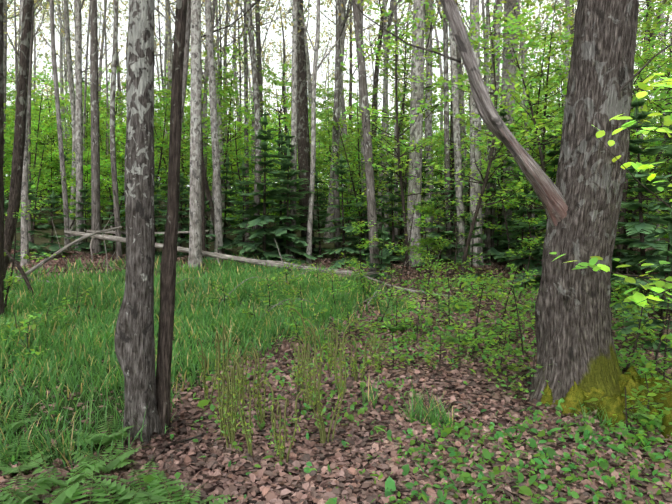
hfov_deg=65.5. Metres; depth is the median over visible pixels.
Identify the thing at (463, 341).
sapling
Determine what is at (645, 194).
sapling
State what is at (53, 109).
sapling
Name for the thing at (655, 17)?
sapling
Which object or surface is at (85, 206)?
sapling
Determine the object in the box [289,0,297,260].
tree
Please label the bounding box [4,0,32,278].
forked tree
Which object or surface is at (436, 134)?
sapling
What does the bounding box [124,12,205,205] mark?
tree
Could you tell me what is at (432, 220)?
tree
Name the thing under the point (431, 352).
sapling
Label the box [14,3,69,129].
tree
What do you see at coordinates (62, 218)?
fir
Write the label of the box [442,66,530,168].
sapling
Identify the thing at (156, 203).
fir
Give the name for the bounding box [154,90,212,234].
sapling
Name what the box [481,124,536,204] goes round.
sapling
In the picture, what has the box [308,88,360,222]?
sapling
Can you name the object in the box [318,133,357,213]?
sapling
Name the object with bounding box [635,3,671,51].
tree
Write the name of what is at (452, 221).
fir
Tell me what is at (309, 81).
tree
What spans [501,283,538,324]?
sapling
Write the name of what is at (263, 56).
tree
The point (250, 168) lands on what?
sapling
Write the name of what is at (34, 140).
sapling
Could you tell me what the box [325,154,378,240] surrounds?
sapling
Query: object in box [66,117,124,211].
sapling
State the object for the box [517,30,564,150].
sapling
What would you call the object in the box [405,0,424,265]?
tree
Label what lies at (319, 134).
sapling
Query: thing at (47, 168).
sapling
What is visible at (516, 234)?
fir
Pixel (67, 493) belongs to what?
wood ferns
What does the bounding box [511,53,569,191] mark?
sapling
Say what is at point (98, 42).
tree
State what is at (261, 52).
tree
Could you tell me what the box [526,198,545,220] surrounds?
sapling
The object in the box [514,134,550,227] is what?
fir
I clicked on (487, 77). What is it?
tree
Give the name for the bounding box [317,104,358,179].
sapling
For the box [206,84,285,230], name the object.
sapling
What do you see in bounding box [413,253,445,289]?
sapling
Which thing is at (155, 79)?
sapling
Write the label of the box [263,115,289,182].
sapling
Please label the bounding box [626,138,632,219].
tree
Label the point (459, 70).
tree
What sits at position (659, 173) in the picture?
sapling
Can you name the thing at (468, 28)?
tree
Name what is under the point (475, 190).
tree clump
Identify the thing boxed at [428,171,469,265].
fir
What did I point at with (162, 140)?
sapling
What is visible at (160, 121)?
sapling
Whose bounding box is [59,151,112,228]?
sapling
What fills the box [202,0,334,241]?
tree
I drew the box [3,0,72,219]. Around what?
tree
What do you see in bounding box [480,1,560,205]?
tree
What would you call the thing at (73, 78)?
tree
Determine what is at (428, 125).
tree
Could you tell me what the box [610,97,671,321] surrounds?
fir
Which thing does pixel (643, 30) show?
tree
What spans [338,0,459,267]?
sapling
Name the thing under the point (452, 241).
sapling
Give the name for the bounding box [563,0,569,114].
tree
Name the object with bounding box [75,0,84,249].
tree
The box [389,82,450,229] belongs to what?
sapling
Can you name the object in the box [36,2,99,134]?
tree
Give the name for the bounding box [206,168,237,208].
sapling
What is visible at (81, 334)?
sedge grass
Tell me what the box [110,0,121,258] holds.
tree
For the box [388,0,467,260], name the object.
tree
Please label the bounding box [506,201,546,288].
sapling
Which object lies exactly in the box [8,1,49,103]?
tree
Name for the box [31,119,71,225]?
sapling
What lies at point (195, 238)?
tree
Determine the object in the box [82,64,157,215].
sapling
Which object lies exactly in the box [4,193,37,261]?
fir
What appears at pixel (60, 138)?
tree
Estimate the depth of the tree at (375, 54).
32.27 m
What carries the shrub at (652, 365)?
on the ground at (43, 240)
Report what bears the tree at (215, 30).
on the ground at (43, 240)
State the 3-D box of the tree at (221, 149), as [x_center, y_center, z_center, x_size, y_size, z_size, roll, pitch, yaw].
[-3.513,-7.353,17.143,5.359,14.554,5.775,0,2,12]
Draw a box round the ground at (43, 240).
[0,187,671,503]
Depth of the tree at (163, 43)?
29.47 m
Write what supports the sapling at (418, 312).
on the ground at (43, 240)
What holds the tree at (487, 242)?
on the ground at (43, 240)
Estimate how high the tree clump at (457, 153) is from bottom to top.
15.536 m
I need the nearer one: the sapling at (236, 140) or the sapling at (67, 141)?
the sapling at (236, 140)
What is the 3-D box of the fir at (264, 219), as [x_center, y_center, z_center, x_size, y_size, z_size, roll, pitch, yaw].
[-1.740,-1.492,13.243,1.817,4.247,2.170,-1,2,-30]
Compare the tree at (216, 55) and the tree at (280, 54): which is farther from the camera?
the tree at (280, 54)
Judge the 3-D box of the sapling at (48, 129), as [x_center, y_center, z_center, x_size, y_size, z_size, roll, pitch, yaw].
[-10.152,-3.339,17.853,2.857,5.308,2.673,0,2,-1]
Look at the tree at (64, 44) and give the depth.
29.93 m
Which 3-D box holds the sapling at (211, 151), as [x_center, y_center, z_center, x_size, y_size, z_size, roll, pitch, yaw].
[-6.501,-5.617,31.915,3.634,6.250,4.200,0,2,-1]
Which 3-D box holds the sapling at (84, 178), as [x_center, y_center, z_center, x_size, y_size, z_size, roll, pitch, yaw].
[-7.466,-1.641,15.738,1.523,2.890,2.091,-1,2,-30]
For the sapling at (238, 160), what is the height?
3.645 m
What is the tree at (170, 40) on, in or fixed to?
on the ground at (43, 240)
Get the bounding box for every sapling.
[0,311,50,344]
[0,317,48,362]
[3,98,55,207]
[3,103,71,223]
[3,133,12,197]
[3,199,64,307]
[4,70,69,202]
[5,86,65,210]
[5,90,33,176]
[5,125,13,190]
[6,43,42,159]
[6,68,14,154]
[6,98,53,159]
[6,127,70,249]
[8,139,71,216]
[9,99,58,211]
[13,55,90,188]
[18,184,47,224]
[26,303,69,331]
[31,100,70,204]
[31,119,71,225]
[31,121,71,214]
[31,123,69,215]
[32,87,52,189]
[33,136,59,211]
[34,90,69,198]
[49,77,118,192]
[51,98,87,131]
[52,149,90,200]
[53,78,124,177]
[54,287,91,312]
[55,123,89,180]
[55,174,102,221]
[59,151,112,216]
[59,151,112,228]
[62,90,116,155]
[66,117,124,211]
[69,82,126,224]
[70,80,123,199]
[74,85,124,178]
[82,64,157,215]
[85,94,124,190]
[86,166,124,234]
[88,122,125,229]
[90,152,124,214]
[100,92,165,234]
[101,179,124,226]
[117,129,165,199]
[120,82,189,193]
[121,95,189,201]
[122,73,187,207]
[123,143,164,194]
[154,58,209,225]
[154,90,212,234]
[154,98,211,237]
[156,122,208,183]
[157,49,232,163]
[159,189,188,213]
[161,126,189,213]
[164,79,229,233]
[180,106,210,211]
[181,31,265,237]
[184,91,222,192]
[203,280,240,305]
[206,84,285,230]
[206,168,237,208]
[207,101,263,228]
[207,113,249,177]
[209,134,267,189]
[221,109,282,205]
[222,159,268,223]
[222,184,253,234]
[230,137,251,206]
[231,142,263,199]
[233,119,277,178]
[239,95,273,197]
[240,302,271,326]
[241,69,332,244]
[247,275,297,306]
[249,61,320,229]
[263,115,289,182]
[263,117,290,203]
[263,145,279,185]
[263,185,279,227]
[266,195,283,225]
[272,99,319,164]
[272,101,331,187]
[275,260,308,294]
[279,282,327,320]
[282,313,317,341]
[289,107,332,228]
[296,150,325,216]
[307,262,338,289]
[308,77,353,201]
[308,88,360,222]
[309,105,406,250]
[311,319,349,356]
[316,268,361,308]
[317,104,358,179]
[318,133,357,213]
[318,154,349,201]
[319,108,377,196]
[324,62,400,208]
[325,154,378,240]
[325,164,359,225]
[327,188,360,246]
[327,307,380,343]
[329,96,381,171]
[335,220,378,281]
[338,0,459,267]
[341,15,451,190]
[344,127,393,177]
[344,268,372,295]
[349,0,467,246]
[350,286,410,332]
[362,336,419,369]
[365,133,452,254]
[371,266,401,299]
[376,292,416,327]
[377,59,449,162]
[377,123,409,189]
[378,83,453,191]
[379,149,407,245]
[380,197,438,283]
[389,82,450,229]
[390,107,443,215]
[390,157,422,205]
[394,0,561,290]
[395,200,451,275]
[396,296,443,343]
[411,254,454,309]
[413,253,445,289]
[414,334,471,369]
[419,186,489,282]
[420,269,468,325]
[422,164,444,203]
[423,125,466,203]
[427,261,474,300]
[433,59,499,226]
[433,92,469,155]
[433,131,454,210]
[440,268,526,353]
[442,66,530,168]
[443,311,489,357]
[455,0,573,220]
[456,260,509,308]
[459,126,544,269]
[464,108,529,206]
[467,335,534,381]
[470,267,534,344]
[479,278,534,354]
[481,0,573,258]
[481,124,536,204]
[481,172,515,246]
[485,343,558,396]
[486,62,551,173]
[490,0,639,220]
[493,263,538,316]
[496,110,561,215]
[498,10,563,156]
[499,70,558,172]
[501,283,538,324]
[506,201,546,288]
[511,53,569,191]
[516,65,560,167]
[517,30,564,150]
[522,12,668,210]
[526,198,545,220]
[535,105,559,178]
[535,138,620,232]
[536,24,671,273]
[537,0,671,287]
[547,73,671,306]
[584,374,671,419]
[610,279,650,326]
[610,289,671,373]
[611,268,656,318]
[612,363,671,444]
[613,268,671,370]
[618,0,671,230]
[618,133,671,236]
[619,0,671,272]
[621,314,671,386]
[627,171,651,204]
[630,35,671,199]
[630,38,671,190]
[631,1,671,182]
[633,84,671,216]
[644,145,671,225]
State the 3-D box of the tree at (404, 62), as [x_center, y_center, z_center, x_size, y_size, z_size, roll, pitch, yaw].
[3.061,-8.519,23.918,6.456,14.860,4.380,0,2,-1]
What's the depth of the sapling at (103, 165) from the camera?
16.43 m
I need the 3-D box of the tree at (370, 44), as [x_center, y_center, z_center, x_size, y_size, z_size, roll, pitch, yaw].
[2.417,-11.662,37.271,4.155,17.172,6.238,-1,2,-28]
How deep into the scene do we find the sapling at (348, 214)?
15.87 m
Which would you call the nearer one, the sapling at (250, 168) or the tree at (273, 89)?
the sapling at (250, 168)
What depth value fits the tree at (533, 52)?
33.66 m
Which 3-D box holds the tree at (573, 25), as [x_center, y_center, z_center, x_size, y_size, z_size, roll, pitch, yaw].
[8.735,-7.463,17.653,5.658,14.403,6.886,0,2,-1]
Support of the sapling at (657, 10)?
on the ground at (43, 240)
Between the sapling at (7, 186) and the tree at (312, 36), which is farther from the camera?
the tree at (312, 36)
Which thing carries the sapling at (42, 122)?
on the ground at (43, 240)
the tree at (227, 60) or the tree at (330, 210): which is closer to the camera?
the tree at (330, 210)
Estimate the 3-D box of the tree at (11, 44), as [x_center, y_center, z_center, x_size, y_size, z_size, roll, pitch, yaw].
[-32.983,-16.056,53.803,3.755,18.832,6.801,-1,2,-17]
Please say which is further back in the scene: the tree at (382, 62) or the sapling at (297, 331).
the tree at (382, 62)
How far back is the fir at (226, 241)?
13.88 m
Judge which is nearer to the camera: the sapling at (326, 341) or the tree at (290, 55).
the sapling at (326, 341)
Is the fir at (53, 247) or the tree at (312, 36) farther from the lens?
the tree at (312, 36)
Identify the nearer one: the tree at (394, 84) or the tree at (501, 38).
the tree at (501, 38)
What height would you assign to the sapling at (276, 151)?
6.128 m
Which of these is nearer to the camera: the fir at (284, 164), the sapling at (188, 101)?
the fir at (284, 164)
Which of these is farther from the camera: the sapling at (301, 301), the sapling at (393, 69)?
the sapling at (393, 69)
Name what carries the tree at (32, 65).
on the ground at (43, 240)
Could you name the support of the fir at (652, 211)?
on the ground at (43, 240)
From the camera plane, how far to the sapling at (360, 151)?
26.33 m
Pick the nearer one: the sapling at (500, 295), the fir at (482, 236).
the sapling at (500, 295)
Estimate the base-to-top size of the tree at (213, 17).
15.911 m
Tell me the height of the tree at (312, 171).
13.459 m
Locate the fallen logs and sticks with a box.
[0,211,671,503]
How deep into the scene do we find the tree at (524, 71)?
14.16 m
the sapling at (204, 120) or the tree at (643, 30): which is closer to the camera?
the sapling at (204, 120)
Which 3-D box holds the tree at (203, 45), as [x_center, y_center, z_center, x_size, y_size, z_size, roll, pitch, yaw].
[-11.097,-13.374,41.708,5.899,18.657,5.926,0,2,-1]
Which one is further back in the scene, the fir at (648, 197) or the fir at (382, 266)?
the fir at (648, 197)
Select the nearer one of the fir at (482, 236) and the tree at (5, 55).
the fir at (482, 236)
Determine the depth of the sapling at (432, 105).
30.59 m
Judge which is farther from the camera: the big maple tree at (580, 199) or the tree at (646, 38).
the tree at (646, 38)
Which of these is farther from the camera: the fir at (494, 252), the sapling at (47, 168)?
the sapling at (47, 168)
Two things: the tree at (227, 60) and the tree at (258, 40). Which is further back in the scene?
the tree at (227, 60)
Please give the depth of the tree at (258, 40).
19.72 m
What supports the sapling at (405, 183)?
on the ground at (43, 240)
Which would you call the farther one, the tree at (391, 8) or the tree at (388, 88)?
the tree at (388, 88)
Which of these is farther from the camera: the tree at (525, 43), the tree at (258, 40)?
the tree at (525, 43)
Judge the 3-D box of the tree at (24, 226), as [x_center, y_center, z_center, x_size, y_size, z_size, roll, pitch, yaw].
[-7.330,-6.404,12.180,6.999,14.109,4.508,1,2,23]
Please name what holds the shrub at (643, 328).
on the ground at (43, 240)
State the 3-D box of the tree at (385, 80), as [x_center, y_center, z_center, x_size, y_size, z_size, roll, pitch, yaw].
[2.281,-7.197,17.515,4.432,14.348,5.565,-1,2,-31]
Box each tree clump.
[449,0,465,257]
[469,0,483,266]
[494,0,516,245]
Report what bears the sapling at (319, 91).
on the ground at (43, 240)
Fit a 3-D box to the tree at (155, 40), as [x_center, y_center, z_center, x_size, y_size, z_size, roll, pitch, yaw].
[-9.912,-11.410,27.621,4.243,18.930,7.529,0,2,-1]
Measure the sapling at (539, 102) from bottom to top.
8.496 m
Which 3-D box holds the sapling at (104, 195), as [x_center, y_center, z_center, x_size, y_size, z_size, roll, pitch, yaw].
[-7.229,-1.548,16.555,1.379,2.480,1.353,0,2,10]
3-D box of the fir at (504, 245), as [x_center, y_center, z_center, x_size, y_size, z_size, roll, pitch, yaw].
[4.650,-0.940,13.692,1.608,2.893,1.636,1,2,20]
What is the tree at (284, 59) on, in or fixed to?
on the ground at (43, 240)
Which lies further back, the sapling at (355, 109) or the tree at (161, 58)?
the sapling at (355, 109)
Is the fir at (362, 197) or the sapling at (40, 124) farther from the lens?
the sapling at (40, 124)
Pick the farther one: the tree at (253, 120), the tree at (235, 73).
the tree at (235, 73)
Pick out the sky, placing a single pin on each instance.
(354, 88)
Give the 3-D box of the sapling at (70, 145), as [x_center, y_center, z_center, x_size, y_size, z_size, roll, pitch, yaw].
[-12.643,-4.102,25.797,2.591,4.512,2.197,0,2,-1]
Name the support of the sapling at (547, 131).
on the ground at (43, 240)
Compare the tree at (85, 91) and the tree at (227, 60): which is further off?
the tree at (227, 60)
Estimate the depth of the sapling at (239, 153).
26.30 m
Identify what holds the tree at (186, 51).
on the ground at (43, 240)
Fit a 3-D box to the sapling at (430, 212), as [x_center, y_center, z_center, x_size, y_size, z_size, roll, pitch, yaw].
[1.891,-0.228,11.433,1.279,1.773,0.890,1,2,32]
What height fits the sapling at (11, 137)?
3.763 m
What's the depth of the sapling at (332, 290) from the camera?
8.80 m
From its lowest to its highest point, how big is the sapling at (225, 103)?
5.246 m
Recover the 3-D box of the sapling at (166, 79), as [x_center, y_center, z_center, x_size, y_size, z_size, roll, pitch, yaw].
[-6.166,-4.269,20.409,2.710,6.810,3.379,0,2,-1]
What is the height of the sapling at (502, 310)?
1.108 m
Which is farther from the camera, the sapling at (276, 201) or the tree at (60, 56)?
the tree at (60, 56)
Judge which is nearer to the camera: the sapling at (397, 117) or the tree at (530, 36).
the sapling at (397, 117)
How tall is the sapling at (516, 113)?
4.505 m
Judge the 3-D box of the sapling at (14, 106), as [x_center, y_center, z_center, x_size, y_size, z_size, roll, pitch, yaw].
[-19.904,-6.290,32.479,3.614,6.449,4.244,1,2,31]
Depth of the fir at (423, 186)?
13.53 m
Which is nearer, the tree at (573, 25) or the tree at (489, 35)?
the tree at (573, 25)
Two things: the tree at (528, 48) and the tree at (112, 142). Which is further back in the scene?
the tree at (528, 48)
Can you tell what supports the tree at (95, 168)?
on the ground at (43, 240)
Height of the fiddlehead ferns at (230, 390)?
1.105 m
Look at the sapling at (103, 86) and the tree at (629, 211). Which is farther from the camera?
the sapling at (103, 86)
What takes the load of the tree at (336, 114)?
on the ground at (43, 240)
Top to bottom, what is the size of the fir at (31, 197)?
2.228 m
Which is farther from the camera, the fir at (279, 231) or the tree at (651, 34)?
the tree at (651, 34)
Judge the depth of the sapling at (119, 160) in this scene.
18.79 m
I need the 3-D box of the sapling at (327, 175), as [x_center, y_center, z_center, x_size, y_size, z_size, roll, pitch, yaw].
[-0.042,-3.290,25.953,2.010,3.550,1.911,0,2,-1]
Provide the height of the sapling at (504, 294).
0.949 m
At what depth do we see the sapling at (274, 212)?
19.85 m
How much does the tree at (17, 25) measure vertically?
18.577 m
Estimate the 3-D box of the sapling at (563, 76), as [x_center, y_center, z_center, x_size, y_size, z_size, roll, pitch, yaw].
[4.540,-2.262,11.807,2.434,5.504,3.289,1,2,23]
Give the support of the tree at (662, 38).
on the ground at (43, 240)
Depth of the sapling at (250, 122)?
32.78 m
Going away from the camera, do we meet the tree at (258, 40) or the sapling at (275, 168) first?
the tree at (258, 40)
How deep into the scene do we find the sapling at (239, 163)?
22.01 m
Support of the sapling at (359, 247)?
on the ground at (43, 240)
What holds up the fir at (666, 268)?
on the ground at (43, 240)
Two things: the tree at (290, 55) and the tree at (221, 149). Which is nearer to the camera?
the tree at (221, 149)
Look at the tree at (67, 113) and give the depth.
31.59 m
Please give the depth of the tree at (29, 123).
14.39 m
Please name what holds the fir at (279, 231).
on the ground at (43, 240)
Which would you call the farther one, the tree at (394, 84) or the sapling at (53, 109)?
the tree at (394, 84)
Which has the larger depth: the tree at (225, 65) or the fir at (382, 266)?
the tree at (225, 65)
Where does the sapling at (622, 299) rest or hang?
on the ground at (43, 240)
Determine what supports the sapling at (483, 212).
on the ground at (43, 240)
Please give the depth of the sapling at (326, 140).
13.52 m
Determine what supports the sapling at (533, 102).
on the ground at (43, 240)
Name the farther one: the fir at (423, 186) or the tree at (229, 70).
the tree at (229, 70)
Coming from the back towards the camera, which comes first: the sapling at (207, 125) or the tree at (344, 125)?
the sapling at (207, 125)
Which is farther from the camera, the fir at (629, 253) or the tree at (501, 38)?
the tree at (501, 38)
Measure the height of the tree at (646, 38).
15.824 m
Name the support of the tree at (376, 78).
on the ground at (43, 240)
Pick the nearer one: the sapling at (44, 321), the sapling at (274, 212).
the sapling at (44, 321)
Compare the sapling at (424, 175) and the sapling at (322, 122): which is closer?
the sapling at (424, 175)
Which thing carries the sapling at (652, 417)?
on the ground at (43, 240)
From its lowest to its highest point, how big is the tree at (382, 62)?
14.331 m
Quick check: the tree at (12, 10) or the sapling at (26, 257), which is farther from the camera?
the tree at (12, 10)
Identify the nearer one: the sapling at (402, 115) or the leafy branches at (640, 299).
the leafy branches at (640, 299)
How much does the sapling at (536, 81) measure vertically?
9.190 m
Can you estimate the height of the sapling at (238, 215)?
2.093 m
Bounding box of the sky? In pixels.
[6,0,671,188]
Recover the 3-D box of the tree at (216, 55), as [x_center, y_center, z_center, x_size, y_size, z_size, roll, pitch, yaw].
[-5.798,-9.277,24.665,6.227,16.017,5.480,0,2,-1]
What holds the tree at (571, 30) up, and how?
on the ground at (43, 240)
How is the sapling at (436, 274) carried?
on the ground at (43, 240)
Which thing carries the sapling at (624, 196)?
on the ground at (43, 240)
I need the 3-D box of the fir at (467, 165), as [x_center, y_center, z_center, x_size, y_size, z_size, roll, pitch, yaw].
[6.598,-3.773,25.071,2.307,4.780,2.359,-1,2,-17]
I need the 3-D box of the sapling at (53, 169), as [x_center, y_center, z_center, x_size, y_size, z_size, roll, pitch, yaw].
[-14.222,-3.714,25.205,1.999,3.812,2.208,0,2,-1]
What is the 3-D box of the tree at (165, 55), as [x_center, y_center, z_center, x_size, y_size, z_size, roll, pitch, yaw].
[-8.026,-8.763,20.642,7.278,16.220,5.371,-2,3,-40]
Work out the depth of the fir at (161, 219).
15.42 m
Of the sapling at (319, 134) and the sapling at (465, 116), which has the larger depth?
the sapling at (465, 116)
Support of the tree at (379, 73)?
on the ground at (43, 240)
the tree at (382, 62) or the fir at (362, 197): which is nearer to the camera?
the fir at (362, 197)
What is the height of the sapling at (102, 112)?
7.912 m
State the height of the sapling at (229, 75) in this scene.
6.849 m
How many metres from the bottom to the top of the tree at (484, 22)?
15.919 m
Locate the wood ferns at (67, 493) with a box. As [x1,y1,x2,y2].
[0,319,661,503]
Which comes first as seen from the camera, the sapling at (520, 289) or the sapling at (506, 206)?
the sapling at (520, 289)
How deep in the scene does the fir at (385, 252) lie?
13.31 m
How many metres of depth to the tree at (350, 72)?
32.39 m
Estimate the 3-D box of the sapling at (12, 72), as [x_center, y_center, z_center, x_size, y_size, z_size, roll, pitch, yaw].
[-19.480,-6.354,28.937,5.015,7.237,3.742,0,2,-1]
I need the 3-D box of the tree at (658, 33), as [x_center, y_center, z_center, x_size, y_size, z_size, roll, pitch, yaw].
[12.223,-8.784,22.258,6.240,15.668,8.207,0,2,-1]
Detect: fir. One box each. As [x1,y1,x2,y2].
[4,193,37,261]
[13,176,49,256]
[16,191,47,229]
[31,190,75,256]
[46,148,70,226]
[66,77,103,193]
[70,185,109,250]
[92,199,124,254]
[106,131,182,246]
[112,198,125,247]
[124,174,180,258]
[161,173,189,256]
[164,174,210,241]
[180,191,235,263]
[205,156,244,255]
[207,121,238,225]
[218,159,273,258]
[222,164,267,241]
[229,109,304,260]
[245,129,322,265]
[249,129,313,253]
[259,145,316,263]
[298,170,341,258]
[313,146,354,226]
[317,153,366,269]
[318,159,327,209]
[334,146,396,253]
[340,188,381,265]
[345,119,405,230]
[358,164,406,262]
[358,225,403,280]
[394,159,439,262]
[411,174,462,266]
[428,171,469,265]
[434,126,467,206]
[435,154,469,242]
[450,219,492,283]
[454,150,481,213]
[465,166,517,261]
[469,103,537,249]
[494,167,542,254]
[496,185,542,270]
[498,159,545,261]
[501,126,560,289]
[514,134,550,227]
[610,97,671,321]
[610,205,671,356]
[611,155,657,272]
[611,182,649,297]
[625,112,671,296]
[629,155,663,220]
[632,180,664,221]
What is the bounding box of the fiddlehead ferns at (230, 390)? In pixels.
[197,308,384,462]
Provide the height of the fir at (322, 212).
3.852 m
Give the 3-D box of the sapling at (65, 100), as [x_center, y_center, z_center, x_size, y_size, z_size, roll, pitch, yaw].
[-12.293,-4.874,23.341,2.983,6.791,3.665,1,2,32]
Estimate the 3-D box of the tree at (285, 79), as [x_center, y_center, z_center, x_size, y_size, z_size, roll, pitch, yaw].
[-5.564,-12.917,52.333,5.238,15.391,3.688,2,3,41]
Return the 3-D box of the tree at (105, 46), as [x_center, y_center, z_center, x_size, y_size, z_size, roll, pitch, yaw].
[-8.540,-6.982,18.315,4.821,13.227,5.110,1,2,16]
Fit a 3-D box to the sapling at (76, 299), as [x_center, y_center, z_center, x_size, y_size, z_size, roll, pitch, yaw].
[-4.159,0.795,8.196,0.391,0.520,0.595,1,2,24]
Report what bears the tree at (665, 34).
on the ground at (43, 240)
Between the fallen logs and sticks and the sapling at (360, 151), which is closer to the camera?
the fallen logs and sticks
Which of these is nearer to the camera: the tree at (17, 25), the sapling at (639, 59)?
the sapling at (639, 59)
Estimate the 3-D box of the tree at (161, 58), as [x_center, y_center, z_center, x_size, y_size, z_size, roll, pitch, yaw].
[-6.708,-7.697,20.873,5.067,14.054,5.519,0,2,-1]
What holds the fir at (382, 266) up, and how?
on the ground at (43, 240)
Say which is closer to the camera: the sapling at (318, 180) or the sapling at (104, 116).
the sapling at (318, 180)
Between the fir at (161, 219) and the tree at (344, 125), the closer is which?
the fir at (161, 219)
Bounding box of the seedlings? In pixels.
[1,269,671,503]
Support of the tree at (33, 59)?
on the ground at (43, 240)
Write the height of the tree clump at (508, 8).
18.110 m
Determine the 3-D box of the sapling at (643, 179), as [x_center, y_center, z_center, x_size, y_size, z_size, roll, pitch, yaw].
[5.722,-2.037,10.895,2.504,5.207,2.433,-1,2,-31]
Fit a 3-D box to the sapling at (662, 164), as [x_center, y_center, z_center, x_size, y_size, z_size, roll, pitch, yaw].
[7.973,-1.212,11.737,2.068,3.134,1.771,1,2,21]
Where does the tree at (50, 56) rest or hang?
on the ground at (43, 240)
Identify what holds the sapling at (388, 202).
on the ground at (43, 240)
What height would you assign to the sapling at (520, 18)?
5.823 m
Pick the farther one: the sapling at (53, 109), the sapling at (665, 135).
the sapling at (53, 109)
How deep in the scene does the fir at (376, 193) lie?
19.97 m
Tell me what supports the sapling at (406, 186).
on the ground at (43, 240)
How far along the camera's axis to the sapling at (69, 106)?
42.35 m
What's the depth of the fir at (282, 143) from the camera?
14.56 m
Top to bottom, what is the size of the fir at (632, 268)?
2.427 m
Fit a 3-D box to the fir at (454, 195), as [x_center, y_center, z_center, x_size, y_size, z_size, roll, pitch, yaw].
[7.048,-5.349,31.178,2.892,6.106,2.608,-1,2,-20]
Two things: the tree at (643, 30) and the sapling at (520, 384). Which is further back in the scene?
the tree at (643, 30)
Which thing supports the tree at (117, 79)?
on the ground at (43, 240)
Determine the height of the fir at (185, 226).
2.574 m
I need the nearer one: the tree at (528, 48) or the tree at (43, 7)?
the tree at (43, 7)
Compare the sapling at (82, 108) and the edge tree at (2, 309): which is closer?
the edge tree at (2, 309)
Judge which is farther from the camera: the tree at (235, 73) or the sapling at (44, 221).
the tree at (235, 73)
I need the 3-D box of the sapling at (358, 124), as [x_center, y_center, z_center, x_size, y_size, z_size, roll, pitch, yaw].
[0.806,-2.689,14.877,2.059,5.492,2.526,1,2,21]
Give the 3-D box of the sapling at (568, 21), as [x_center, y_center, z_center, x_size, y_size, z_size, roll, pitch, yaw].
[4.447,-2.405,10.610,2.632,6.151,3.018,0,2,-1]
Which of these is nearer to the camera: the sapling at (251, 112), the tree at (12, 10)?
the tree at (12, 10)
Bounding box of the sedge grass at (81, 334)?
[0,251,613,475]
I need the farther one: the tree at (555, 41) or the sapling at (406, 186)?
the tree at (555, 41)
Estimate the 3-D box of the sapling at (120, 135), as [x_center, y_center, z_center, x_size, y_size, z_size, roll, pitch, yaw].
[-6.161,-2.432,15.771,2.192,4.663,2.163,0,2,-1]
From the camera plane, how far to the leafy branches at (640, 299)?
4.12 m
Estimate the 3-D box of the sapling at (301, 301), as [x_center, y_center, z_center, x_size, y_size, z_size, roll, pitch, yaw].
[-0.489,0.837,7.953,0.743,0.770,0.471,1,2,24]
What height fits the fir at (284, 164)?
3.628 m
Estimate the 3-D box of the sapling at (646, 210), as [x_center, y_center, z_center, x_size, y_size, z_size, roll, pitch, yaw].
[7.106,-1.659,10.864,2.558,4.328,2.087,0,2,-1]
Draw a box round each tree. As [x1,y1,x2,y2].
[0,0,4,316]
[3,0,63,19]
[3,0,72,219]
[3,0,88,94]
[3,0,172,230]
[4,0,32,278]
[6,34,38,100]
[7,0,48,42]
[7,0,74,95]
[7,0,82,159]
[7,6,32,89]
[7,11,67,89]
[7,26,53,95]
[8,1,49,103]
[8,1,73,85]
[9,0,126,193]
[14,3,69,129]
[20,0,29,265]
[28,0,33,241]
[32,0,111,171]
[32,0,173,117]
[36,0,83,237]
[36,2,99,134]
[43,52,74,144]
[43,53,89,122]
[46,0,70,249]
[46,0,119,184]
[54,0,128,230]
[55,0,156,72]
[70,0,158,205]
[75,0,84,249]
[82,6,125,107]
[85,0,167,217]
[90,0,101,252]
[102,0,239,226]
[103,50,125,117]
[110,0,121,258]
[114,0,161,443]
[121,0,263,106]
[121,1,184,189]
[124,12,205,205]
[125,0,175,68]
[128,6,166,101]
[155,0,186,435]
[155,0,267,217]
[155,0,279,231]
[155,0,287,226]
[155,14,263,60]
[159,0,272,117]
[159,1,230,232]
[166,0,190,252]
[171,0,231,88]
[188,0,202,268]
[188,0,205,258]
[201,0,267,140]
[201,0,287,259]
[201,0,292,115]
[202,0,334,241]
[202,30,250,129]
[203,25,251,113]
[204,0,222,259]
[210,0,292,241]
[211,0,280,177]
[218,0,286,105]
[222,17,272,110]
[222,63,277,121]
[230,0,354,226]
[233,0,291,144]
[236,0,395,262]
[239,0,276,228]
[241,0,330,207]
[242,14,281,119]
[245,0,260,253]
[250,0,328,196]
[263,15,308,113]
[263,63,281,123]
[268,49,291,179]
[274,43,291,110]
[287,3,334,88]
[288,51,330,108]
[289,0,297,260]
[291,0,411,224]
[297,0,315,253]
[298,0,372,257]
[307,12,354,191]
[308,7,355,133]
[309,0,376,211]
[312,20,355,119]
[316,0,353,199]
[323,0,347,242]
[329,0,408,208]
[333,0,440,135]
[346,0,401,153]
[346,0,407,143]
[346,0,463,187]
[351,0,434,191]
[352,0,379,271]
[352,0,671,442]
[352,28,404,109]
[358,0,442,238]
[364,0,441,234]
[365,9,465,232]
[370,58,405,132]
[377,0,399,230]
[378,39,423,130]
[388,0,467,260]
[388,1,481,207]
[390,48,425,143]
[393,0,402,245]
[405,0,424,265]
[407,0,503,224]
[423,0,469,247]
[425,3,434,231]
[434,0,533,225]
[435,0,503,218]
[438,2,500,206]
[450,0,520,83]
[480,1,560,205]
[481,0,538,87]
[482,0,562,82]
[482,0,576,160]
[483,0,502,262]
[483,0,548,202]
[483,2,560,115]
[489,1,549,105]
[508,0,569,242]
[518,0,576,74]
[527,19,564,102]
[530,0,563,91]
[534,5,671,34]
[562,1,671,219]
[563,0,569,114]
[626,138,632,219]
[630,0,666,131]
[633,0,656,211]
[635,1,671,66]
[635,2,671,210]
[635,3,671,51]
[656,0,665,240]
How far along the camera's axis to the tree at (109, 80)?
50.40 m
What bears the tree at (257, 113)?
on the ground at (43, 240)
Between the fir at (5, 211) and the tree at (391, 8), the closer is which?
the fir at (5, 211)
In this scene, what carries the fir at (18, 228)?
on the ground at (43, 240)
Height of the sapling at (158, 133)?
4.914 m
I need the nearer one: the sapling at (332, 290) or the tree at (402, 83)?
the sapling at (332, 290)
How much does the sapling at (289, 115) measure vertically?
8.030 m

